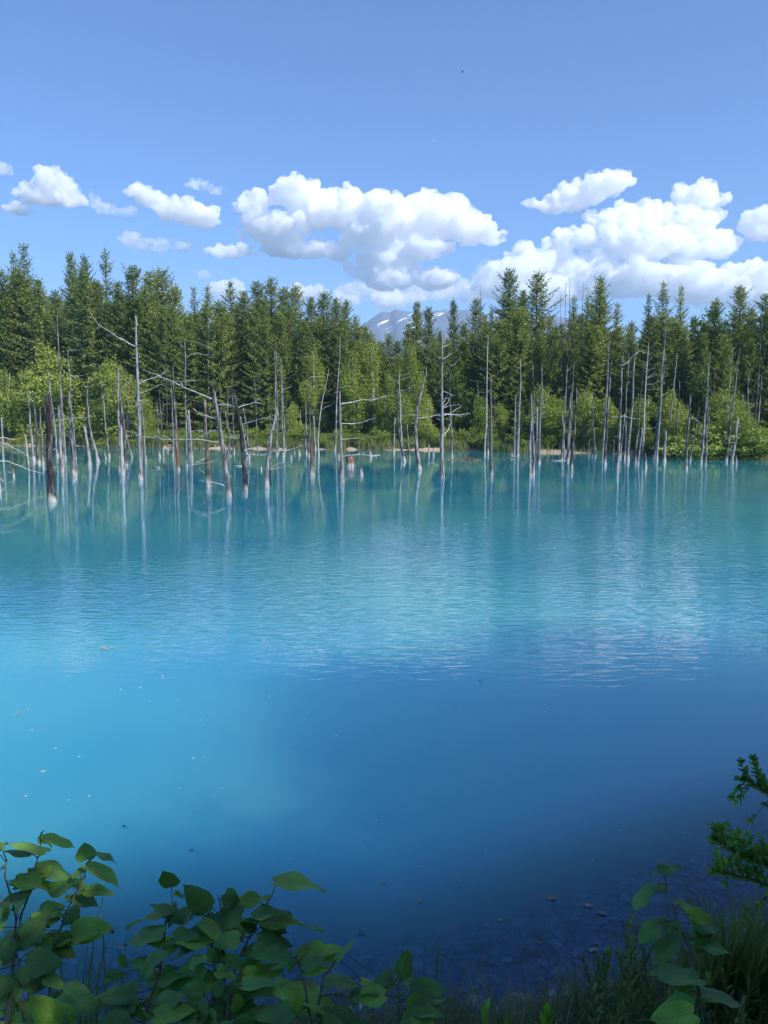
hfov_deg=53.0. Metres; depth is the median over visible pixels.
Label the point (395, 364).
larch tree
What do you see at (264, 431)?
shrub
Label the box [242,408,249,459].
dead tree
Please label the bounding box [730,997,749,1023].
willowherb
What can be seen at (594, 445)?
dead tree
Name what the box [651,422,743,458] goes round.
shrub
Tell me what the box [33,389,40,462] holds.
dead tree
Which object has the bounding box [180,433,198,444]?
shrub
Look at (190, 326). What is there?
larch tree
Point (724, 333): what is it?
larch tree
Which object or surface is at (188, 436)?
dead tree
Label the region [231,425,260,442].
shrub
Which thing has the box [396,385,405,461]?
dead tree
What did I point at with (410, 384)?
birch tree
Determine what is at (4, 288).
larch tree
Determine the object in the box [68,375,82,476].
dead tree
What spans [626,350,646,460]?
dead tree
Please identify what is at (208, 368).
dead tree
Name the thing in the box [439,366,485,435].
leafy tree
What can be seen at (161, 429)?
dead tree
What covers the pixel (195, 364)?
larch tree
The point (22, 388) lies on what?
larch tree
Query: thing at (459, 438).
shrub
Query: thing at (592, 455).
dead tree
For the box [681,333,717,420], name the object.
spruce tree
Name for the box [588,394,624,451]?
willow tree
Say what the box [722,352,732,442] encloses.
dead tree
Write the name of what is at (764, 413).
larch tree
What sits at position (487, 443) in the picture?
dead tree
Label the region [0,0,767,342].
sky
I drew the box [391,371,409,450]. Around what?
dead tree
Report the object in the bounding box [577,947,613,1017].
willowherb
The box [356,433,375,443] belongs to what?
shrub
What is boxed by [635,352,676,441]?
larch tree
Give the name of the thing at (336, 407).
dead tree
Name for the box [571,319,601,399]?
larch tree
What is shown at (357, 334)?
larch tree
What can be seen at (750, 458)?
shrub
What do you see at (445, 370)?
larch tree
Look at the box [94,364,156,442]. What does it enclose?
willow tree
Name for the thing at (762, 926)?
willowherb
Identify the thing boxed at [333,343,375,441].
birch tree
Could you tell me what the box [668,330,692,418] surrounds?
spruce tree
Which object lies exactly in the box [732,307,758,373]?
larch tree
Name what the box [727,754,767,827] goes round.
shrub branch
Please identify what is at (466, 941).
sunken leaves
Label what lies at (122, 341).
larch tree
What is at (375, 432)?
shrub
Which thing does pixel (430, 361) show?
larch tree
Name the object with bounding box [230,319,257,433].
spruce tree
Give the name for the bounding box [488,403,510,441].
willow tree
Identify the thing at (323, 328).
larch tree
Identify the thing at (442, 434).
dead tree
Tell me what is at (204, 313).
larch tree
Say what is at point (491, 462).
dead tree
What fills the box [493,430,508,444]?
shrub
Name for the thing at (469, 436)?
shrub
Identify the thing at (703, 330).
leafy tree
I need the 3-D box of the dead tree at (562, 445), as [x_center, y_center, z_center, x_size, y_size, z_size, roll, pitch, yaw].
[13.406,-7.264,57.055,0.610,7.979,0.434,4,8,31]
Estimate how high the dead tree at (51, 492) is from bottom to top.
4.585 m
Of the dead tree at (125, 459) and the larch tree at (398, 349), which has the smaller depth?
the dead tree at (125, 459)
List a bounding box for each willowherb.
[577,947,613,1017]
[581,944,626,1023]
[586,983,624,1023]
[610,913,654,994]
[614,931,646,1002]
[618,944,659,1008]
[621,966,654,1023]
[643,984,674,1023]
[661,949,688,998]
[686,985,715,1023]
[688,985,704,1016]
[717,966,765,1023]
[730,961,767,1023]
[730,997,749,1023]
[744,902,757,952]
[754,903,766,962]
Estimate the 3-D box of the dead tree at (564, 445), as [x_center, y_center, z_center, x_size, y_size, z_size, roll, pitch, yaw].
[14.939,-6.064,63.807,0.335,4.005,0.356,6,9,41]
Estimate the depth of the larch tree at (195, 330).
94.58 m
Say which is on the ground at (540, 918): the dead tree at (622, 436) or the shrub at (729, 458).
the shrub at (729, 458)
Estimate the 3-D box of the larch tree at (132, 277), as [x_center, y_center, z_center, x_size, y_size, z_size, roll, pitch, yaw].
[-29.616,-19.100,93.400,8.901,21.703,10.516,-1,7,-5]
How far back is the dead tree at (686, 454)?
46.87 m
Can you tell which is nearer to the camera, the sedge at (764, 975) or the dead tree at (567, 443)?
the sedge at (764, 975)
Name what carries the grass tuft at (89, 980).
on the ground at (540, 918)
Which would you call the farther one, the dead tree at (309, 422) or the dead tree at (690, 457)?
the dead tree at (309, 422)
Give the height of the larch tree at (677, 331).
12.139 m
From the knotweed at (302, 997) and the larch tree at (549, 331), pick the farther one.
the larch tree at (549, 331)
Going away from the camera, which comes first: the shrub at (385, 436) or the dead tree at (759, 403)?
the dead tree at (759, 403)
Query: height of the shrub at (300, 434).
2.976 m
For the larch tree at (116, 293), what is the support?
on the ground at (540, 918)
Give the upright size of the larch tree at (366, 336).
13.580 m
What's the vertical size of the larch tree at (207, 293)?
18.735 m
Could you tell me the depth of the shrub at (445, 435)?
77.58 m
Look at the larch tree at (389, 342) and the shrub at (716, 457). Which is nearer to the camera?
the shrub at (716, 457)
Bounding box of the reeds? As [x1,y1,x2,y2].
[0,434,767,460]
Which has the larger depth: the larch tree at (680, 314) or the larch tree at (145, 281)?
the larch tree at (145, 281)
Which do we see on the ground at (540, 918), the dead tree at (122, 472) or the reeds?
the reeds
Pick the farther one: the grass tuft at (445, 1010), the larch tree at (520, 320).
the larch tree at (520, 320)
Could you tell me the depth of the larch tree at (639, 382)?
72.35 m
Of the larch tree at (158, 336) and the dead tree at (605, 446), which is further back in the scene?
the larch tree at (158, 336)
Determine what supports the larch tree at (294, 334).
on the ground at (540, 918)
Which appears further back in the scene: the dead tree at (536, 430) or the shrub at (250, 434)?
the shrub at (250, 434)
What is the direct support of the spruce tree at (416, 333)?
on the ground at (540, 918)
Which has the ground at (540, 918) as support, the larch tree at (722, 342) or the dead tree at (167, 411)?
the larch tree at (722, 342)
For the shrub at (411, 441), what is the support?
on the ground at (540, 918)
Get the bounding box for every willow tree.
[0,361,59,436]
[0,367,31,438]
[9,339,101,432]
[75,354,136,437]
[86,396,111,438]
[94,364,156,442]
[132,395,163,438]
[279,401,308,437]
[390,389,424,440]
[408,395,438,441]
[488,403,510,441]
[510,409,534,437]
[523,382,571,447]
[541,395,580,448]
[563,389,601,448]
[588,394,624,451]
[621,394,659,453]
[648,387,691,454]
[660,405,697,456]
[689,388,762,454]
[723,404,767,457]
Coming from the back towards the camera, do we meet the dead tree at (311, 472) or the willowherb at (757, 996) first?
the dead tree at (311, 472)
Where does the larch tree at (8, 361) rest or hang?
on the ground at (540, 918)
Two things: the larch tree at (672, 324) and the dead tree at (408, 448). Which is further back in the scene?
the larch tree at (672, 324)
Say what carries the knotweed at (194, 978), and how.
on the ground at (540, 918)
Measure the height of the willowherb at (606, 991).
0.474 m
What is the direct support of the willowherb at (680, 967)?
on the ground at (540, 918)
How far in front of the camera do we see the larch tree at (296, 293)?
91.96 m
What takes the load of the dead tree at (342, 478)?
in the water
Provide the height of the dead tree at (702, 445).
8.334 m
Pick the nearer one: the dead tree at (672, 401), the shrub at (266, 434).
the dead tree at (672, 401)
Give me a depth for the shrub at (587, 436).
71.67 m
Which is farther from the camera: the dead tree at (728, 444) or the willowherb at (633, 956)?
the dead tree at (728, 444)
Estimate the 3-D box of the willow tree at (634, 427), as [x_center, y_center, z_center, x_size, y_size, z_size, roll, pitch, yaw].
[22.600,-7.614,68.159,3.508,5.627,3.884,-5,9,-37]
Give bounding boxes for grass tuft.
[9,882,134,1023]
[26,916,99,1002]
[76,899,138,1023]
[383,930,481,1023]
[452,943,523,1023]
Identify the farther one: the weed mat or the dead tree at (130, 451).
the dead tree at (130, 451)
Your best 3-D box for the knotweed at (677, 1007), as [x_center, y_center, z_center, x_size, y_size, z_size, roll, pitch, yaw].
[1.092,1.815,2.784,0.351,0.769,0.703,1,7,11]
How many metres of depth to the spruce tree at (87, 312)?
92.41 m
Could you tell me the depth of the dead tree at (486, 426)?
65.86 m
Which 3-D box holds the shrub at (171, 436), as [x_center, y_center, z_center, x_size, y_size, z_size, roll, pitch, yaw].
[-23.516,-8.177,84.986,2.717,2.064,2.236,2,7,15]
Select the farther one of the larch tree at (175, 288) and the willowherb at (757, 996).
the larch tree at (175, 288)
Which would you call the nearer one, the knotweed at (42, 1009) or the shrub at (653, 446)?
the knotweed at (42, 1009)
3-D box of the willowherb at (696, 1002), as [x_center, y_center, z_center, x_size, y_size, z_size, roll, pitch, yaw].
[1.322,2.199,3.324,0.150,0.393,0.168,-4,8,-30]
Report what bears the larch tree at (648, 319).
on the ground at (540, 918)
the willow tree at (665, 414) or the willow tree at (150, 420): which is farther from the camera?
the willow tree at (150, 420)
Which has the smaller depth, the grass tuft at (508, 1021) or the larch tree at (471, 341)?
the grass tuft at (508, 1021)
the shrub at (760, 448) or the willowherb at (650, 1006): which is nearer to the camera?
the willowherb at (650, 1006)
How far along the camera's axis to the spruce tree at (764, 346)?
65.05 m
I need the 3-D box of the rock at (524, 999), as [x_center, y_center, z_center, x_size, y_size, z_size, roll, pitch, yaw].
[0.716,2.564,3.946,0.242,0.134,0.203,0,7,0]
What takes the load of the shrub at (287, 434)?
on the ground at (540, 918)
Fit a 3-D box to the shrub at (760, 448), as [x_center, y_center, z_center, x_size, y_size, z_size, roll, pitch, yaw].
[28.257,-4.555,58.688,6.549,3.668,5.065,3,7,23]
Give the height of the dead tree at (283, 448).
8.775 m
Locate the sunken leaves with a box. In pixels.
[0,816,767,1023]
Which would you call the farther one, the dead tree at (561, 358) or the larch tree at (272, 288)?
the larch tree at (272, 288)
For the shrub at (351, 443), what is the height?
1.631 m
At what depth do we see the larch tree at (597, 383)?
74.04 m
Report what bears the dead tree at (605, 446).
in the water
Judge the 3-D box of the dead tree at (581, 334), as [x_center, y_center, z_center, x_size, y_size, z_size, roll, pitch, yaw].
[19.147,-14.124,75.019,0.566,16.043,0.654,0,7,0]
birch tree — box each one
[295,341,330,431]
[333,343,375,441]
[346,335,385,434]
[374,368,398,433]
[393,338,437,431]
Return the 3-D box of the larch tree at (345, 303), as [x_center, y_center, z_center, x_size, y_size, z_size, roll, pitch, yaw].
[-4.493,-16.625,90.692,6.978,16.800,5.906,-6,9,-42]
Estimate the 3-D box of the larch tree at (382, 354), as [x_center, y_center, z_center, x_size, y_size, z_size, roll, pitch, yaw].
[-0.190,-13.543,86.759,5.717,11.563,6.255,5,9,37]
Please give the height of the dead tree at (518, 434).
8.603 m
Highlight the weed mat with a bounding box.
[456,456,480,460]
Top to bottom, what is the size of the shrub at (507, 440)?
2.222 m
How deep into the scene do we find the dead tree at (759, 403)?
61.33 m
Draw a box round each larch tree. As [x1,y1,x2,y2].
[0,266,43,422]
[0,269,34,420]
[0,276,63,438]
[0,300,31,435]
[2,249,37,359]
[7,243,43,358]
[11,365,40,434]
[33,289,73,372]
[53,295,86,417]
[56,278,120,408]
[88,299,133,435]
[93,280,144,385]
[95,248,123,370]
[98,296,158,415]
[105,264,157,416]
[123,283,165,428]
[132,266,196,399]
[132,269,160,357]
[132,303,182,431]
[146,304,199,431]
[148,283,199,396]
[158,315,211,432]
[184,311,205,432]
[186,287,203,409]
[187,299,259,433]
[188,300,222,429]
[191,284,222,422]
[206,310,250,432]
[214,281,253,434]
[222,359,260,435]
[228,301,240,344]
[232,280,276,432]
[232,290,255,393]
[236,383,262,434]
[238,297,292,430]
[245,274,296,404]
[255,311,300,429]
[259,287,307,428]
[267,301,302,414]
[272,285,309,365]
[294,296,331,416]
[299,321,338,433]
[307,326,360,434]
[313,289,345,433]
[319,296,350,428]
[327,387,349,435]
[332,325,368,431]
[334,300,358,351]
[342,341,380,436]
[347,314,380,378]
[360,326,372,349]
[361,332,382,432]
[365,340,401,433]
[375,339,414,437]
[379,354,407,430]
[383,333,394,373]
[413,358,427,427]
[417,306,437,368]
[419,336,443,429]
[426,343,449,431]
[427,337,456,427]
[427,344,453,423]
[445,339,474,404]
[448,330,485,427]
[454,321,472,359]
[458,297,496,368]
[469,318,525,434]
[469,325,507,421]
[470,357,483,396]
[479,268,538,435]
[486,308,494,342]
[487,310,545,433]
[499,306,546,433]
[516,289,534,359]
[522,269,573,413]
[523,329,549,435]
[534,324,574,428]
[541,314,560,384]
[551,341,577,428]
[557,314,583,384]
[557,326,579,385]
[563,295,580,400]
[564,313,586,339]
[566,324,618,428]
[567,324,611,430]
[570,275,614,398]
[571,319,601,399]
[572,295,593,397]
[576,295,624,355]
[595,326,612,394]
[597,324,637,429]
[602,301,632,373]
[606,329,648,431]
[610,365,638,430]
[617,339,652,435]
[620,320,648,386]
[625,313,680,433]
[635,316,663,371]
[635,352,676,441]
[637,294,656,400]
[644,281,674,423]
[647,318,699,427]
[664,316,687,352]
[666,283,695,385]
[690,296,730,404]
[703,333,744,393]
[703,343,746,429]
[714,284,759,395]
[715,319,733,382]
[731,338,767,427]
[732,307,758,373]
[733,313,767,424]
[736,293,767,391]
[745,360,767,438]
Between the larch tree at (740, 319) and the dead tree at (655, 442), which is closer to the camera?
the dead tree at (655, 442)
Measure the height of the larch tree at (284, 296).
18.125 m
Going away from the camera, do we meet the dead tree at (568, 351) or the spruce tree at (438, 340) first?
the dead tree at (568, 351)
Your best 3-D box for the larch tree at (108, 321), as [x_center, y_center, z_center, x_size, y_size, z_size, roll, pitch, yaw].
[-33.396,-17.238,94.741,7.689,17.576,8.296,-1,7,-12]
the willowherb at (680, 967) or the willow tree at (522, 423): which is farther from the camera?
the willow tree at (522, 423)
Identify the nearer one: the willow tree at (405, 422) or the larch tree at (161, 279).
the willow tree at (405, 422)
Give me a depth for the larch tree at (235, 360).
87.59 m
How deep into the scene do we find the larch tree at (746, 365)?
64.88 m
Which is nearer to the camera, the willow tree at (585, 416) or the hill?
the willow tree at (585, 416)
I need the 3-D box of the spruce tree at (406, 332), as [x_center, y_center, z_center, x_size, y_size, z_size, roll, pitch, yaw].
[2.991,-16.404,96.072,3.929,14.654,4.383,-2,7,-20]
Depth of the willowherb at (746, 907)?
3.98 m
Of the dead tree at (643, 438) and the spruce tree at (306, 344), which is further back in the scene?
the spruce tree at (306, 344)
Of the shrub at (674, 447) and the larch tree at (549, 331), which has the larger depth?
the larch tree at (549, 331)
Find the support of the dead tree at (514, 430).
on the water
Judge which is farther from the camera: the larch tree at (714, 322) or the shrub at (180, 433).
the shrub at (180, 433)
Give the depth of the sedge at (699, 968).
3.57 m
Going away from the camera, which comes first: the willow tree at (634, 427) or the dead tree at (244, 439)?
the dead tree at (244, 439)
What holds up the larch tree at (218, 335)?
on the ground at (540, 918)
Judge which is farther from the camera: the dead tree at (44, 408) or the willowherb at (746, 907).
the dead tree at (44, 408)
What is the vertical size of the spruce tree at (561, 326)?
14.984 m
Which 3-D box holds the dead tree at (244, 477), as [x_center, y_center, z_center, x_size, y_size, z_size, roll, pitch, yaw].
[-5.653,-2.673,32.049,2.376,4.824,0.527,1,7,12]
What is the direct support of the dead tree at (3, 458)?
in the water
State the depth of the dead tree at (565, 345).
75.65 m
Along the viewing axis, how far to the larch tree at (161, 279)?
93.02 m
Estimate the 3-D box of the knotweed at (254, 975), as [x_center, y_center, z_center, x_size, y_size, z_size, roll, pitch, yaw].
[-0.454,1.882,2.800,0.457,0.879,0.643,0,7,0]
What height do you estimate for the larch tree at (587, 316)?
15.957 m
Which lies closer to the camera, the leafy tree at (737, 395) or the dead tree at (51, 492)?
the dead tree at (51, 492)
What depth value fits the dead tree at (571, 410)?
63.56 m
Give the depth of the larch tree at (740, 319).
70.06 m
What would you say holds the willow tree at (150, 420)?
on the ground at (540, 918)
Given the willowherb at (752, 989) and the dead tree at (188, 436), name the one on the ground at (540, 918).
the willowherb at (752, 989)
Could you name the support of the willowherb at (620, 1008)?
on the ground at (540, 918)
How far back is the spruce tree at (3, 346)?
96.78 m
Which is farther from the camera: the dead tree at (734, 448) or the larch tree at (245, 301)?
the larch tree at (245, 301)
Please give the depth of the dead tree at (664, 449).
54.60 m
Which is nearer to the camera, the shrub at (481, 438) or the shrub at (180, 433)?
the shrub at (481, 438)
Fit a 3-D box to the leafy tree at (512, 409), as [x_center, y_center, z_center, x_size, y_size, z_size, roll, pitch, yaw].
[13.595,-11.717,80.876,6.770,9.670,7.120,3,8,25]
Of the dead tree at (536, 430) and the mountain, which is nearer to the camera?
the dead tree at (536, 430)
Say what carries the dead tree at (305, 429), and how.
in the water
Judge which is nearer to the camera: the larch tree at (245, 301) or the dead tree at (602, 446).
the dead tree at (602, 446)
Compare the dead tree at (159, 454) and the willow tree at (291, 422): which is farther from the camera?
the willow tree at (291, 422)
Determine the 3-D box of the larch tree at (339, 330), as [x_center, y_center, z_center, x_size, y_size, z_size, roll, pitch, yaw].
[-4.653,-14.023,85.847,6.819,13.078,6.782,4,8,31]
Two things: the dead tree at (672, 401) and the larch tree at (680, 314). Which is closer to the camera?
the dead tree at (672, 401)
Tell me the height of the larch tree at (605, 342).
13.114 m
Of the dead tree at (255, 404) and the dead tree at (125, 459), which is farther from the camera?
the dead tree at (255, 404)
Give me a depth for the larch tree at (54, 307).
96.46 m
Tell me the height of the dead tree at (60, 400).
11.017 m
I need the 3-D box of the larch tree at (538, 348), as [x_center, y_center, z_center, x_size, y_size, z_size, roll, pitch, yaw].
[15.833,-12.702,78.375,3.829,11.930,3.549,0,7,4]
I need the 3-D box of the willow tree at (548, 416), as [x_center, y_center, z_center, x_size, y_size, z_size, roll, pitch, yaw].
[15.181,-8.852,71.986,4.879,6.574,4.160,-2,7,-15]
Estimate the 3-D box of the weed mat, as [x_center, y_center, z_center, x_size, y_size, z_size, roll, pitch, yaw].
[6.213,-4.004,57.461,4.045,0.327,2.087,0,7,0]
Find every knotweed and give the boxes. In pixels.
[0,830,76,1023]
[0,931,76,1023]
[11,842,120,1015]
[94,870,200,1023]
[141,884,256,1023]
[202,871,325,1023]
[251,939,392,1023]
[348,949,446,1023]
[631,863,743,1023]
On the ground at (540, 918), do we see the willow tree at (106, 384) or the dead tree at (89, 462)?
the willow tree at (106, 384)
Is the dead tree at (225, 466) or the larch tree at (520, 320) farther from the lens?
the larch tree at (520, 320)
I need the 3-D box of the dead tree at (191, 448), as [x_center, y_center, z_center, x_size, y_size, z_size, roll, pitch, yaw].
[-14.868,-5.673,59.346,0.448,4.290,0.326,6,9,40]
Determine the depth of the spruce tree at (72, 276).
99.64 m
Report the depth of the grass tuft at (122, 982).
3.08 m
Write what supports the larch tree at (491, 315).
on the ground at (540, 918)
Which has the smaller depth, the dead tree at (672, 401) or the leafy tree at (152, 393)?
the dead tree at (672, 401)
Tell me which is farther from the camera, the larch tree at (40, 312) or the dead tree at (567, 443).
the larch tree at (40, 312)
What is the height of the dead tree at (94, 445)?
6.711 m
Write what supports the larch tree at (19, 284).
on the ground at (540, 918)
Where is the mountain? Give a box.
[351,309,637,373]
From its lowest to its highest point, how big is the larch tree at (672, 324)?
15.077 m
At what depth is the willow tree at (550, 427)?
71.46 m
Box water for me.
[0,446,767,917]
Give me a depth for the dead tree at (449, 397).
61.72 m
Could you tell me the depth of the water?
9.43 m
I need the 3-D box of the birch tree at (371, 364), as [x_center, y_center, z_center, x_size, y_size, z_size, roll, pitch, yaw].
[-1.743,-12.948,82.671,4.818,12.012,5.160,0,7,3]
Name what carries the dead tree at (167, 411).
in the water
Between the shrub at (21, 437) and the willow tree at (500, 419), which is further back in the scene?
the shrub at (21, 437)
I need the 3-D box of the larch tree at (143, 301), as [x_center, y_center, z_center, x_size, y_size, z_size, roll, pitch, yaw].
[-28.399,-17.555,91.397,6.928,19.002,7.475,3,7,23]
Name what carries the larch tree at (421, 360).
on the ground at (540, 918)
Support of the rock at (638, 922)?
on the ground at (540, 918)
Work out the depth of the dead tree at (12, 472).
40.74 m
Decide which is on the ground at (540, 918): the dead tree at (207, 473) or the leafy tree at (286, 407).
the leafy tree at (286, 407)
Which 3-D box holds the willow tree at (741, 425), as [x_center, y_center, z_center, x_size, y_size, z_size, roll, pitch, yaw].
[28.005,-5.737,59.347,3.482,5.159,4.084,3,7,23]
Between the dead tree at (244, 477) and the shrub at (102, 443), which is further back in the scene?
the shrub at (102, 443)
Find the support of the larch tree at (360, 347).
on the ground at (540, 918)
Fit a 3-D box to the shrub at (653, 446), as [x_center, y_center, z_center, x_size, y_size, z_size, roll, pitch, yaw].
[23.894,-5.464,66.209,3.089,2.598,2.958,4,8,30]
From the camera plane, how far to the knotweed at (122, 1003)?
2.66 m
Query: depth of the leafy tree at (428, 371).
85.20 m
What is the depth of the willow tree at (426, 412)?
78.29 m
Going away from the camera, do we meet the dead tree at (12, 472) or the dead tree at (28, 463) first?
the dead tree at (12, 472)
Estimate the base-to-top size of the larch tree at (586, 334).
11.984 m
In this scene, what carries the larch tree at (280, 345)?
on the ground at (540, 918)
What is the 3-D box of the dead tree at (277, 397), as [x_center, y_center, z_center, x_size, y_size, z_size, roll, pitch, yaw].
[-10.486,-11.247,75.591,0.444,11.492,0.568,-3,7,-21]
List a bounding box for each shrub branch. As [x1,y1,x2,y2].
[706,819,767,907]
[706,845,767,921]
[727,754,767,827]
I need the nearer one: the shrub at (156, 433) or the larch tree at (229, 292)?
the shrub at (156, 433)
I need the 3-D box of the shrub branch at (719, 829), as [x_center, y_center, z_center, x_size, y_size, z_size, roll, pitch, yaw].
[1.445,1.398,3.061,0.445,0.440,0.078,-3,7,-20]
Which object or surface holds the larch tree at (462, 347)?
on the ground at (540, 918)
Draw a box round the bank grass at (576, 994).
[0,908,767,1023]
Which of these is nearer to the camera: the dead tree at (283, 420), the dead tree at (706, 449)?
the dead tree at (706, 449)
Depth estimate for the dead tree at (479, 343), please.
80.71 m
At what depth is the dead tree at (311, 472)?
41.59 m
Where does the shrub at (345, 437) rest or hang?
on the ground at (540, 918)
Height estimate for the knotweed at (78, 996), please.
0.918 m
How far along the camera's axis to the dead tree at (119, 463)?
46.10 m
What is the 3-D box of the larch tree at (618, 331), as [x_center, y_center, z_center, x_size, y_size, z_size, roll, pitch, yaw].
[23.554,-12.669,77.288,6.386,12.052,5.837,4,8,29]
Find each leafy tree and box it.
[130,354,182,434]
[252,362,326,434]
[334,388,375,435]
[414,359,452,427]
[439,357,489,433]
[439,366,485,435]
[468,395,496,434]
[485,353,537,436]
[592,365,622,429]
[669,302,736,399]
[682,366,738,439]
[689,382,754,438]
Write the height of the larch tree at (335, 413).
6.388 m
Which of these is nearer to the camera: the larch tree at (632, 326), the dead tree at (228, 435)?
the dead tree at (228, 435)
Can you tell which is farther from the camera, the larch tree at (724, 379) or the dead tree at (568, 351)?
the dead tree at (568, 351)
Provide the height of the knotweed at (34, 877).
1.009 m
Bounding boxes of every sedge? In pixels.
[652,880,767,1023]
[667,866,767,1023]
[694,880,767,1008]
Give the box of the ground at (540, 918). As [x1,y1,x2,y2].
[0,432,767,1023]
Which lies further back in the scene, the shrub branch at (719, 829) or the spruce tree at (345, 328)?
the spruce tree at (345, 328)
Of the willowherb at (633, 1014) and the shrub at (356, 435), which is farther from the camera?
the shrub at (356, 435)
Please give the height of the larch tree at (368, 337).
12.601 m
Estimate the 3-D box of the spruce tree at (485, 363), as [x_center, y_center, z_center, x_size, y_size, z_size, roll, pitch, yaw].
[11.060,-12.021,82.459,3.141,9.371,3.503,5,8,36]
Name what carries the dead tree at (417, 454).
in the water
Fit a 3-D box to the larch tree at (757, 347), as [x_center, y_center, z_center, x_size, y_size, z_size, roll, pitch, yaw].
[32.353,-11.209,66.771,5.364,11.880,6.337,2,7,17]
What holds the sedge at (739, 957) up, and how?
on the ground at (540, 918)
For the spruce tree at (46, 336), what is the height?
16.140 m
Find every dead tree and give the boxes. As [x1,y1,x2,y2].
[0,437,46,480]
[1,417,4,459]
[10,447,14,476]
[24,434,29,469]
[25,392,35,460]
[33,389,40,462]
[37,408,44,465]
[40,391,56,501]
[42,394,45,427]
[46,368,58,455]
[56,405,92,471]
[57,319,64,460]
[60,374,66,458]
[68,350,76,460]
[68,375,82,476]
[83,425,91,465]
[86,376,99,461]
[94,315,164,479]
[101,384,110,457]
[116,366,123,469]
[117,361,132,456]
[118,424,124,475]
[120,400,127,465]
[123,370,231,496]
[141,403,146,460]
[156,401,163,456]
[159,392,163,454]
[165,359,168,450]
[170,376,175,464]
[170,379,188,455]
[171,406,179,469]
[180,340,208,466]
[187,396,212,487]
[187,415,190,456]
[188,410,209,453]
[188,411,193,458]
[191,312,214,431]
[225,410,231,455]
[226,389,273,491]
[227,391,228,455]
[231,372,234,453]
[240,416,247,454]
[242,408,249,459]
[247,406,301,488]
[254,379,258,433]
[274,346,277,454]
[275,338,278,449]
[281,366,288,454]
[282,379,285,449]
[304,400,307,453]
[308,376,318,456]
[308,436,314,475]
[313,416,315,448]
[317,370,329,455]
[334,345,343,450]
[339,391,392,481]
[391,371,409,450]
[393,417,394,452]
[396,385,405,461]
[407,424,410,461]
[413,367,439,469]
[431,333,469,477]
[448,353,461,456]
[479,295,480,392]
[483,343,489,454]
[486,423,488,453]
[489,375,492,475]
[513,397,518,456]
[516,358,521,455]
[527,363,534,475]
[527,394,533,475]
[536,366,546,462]
[536,409,537,459]
[559,292,562,395]
[560,361,567,459]
[562,415,564,455]
[564,288,567,403]
[564,394,571,460]
[566,365,573,455]
[567,294,569,434]
[569,387,577,470]
[577,283,584,393]
[591,400,593,456]
[593,429,595,457]
[600,346,610,461]
[603,358,611,464]
[612,356,637,472]
[620,413,624,457]
[623,348,628,458]
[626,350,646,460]
[633,363,646,462]
[636,428,642,464]
[641,341,663,455]
[652,351,667,458]
[655,316,665,459]
[662,430,666,462]
[666,358,676,456]
[676,383,681,457]
[684,395,695,468]
[689,407,699,460]
[699,352,710,462]
[704,390,709,464]
[708,372,714,430]
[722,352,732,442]
[724,372,735,461]
[730,418,738,462]
[731,341,740,435]
[744,371,748,440]
[752,316,762,445]
[757,378,762,426]
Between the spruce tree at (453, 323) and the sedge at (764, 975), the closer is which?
the sedge at (764, 975)
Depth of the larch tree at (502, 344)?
78.77 m
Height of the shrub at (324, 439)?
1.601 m
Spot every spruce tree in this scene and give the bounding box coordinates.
[0,303,14,432]
[39,314,51,435]
[41,319,66,433]
[54,269,113,435]
[59,252,83,370]
[74,254,101,328]
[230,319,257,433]
[288,319,332,431]
[327,318,354,429]
[400,321,412,362]
[405,300,429,431]
[428,330,445,369]
[446,298,463,370]
[477,313,490,359]
[481,357,495,418]
[547,323,568,363]
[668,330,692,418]
[679,387,690,421]
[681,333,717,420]
[687,314,699,413]
[751,310,767,427]
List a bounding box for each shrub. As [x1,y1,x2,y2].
[0,431,15,440]
[11,433,28,444]
[45,411,101,443]
[75,433,85,444]
[95,438,108,446]
[105,434,117,445]
[123,430,136,441]
[128,428,149,445]
[142,435,153,442]
[145,429,170,444]
[163,429,179,443]
[169,428,187,438]
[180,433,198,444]
[192,429,209,441]
[208,429,226,446]
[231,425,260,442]
[254,434,268,446]
[256,429,279,445]
[258,423,280,435]
[272,429,295,446]
[292,423,322,444]
[319,434,331,443]
[328,430,348,444]
[332,425,353,437]
[346,434,359,445]
[347,430,363,447]
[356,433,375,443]
[360,426,391,446]
[374,429,396,444]
[405,436,414,447]
[410,425,438,445]
[430,426,458,446]
[454,429,472,440]
[456,427,479,447]
[470,431,495,446]
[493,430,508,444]
[500,439,516,449]
[501,434,526,449]
[509,431,535,449]
[578,427,601,441]
[644,436,669,454]
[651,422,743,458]
[695,444,729,459]
[714,429,767,459]
[724,451,748,459]
[728,446,754,459]
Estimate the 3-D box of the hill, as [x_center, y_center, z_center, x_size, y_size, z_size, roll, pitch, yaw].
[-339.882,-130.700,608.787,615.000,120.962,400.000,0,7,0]
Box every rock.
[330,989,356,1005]
[500,992,543,1019]
[622,917,644,939]
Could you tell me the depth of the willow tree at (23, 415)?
91.23 m
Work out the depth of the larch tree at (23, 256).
99.53 m
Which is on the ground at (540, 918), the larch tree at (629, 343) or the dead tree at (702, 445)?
the larch tree at (629, 343)
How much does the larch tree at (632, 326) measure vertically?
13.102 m
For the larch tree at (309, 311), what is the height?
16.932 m
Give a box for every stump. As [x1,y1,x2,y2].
[344,452,354,466]
[643,452,646,468]
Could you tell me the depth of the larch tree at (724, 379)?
64.63 m

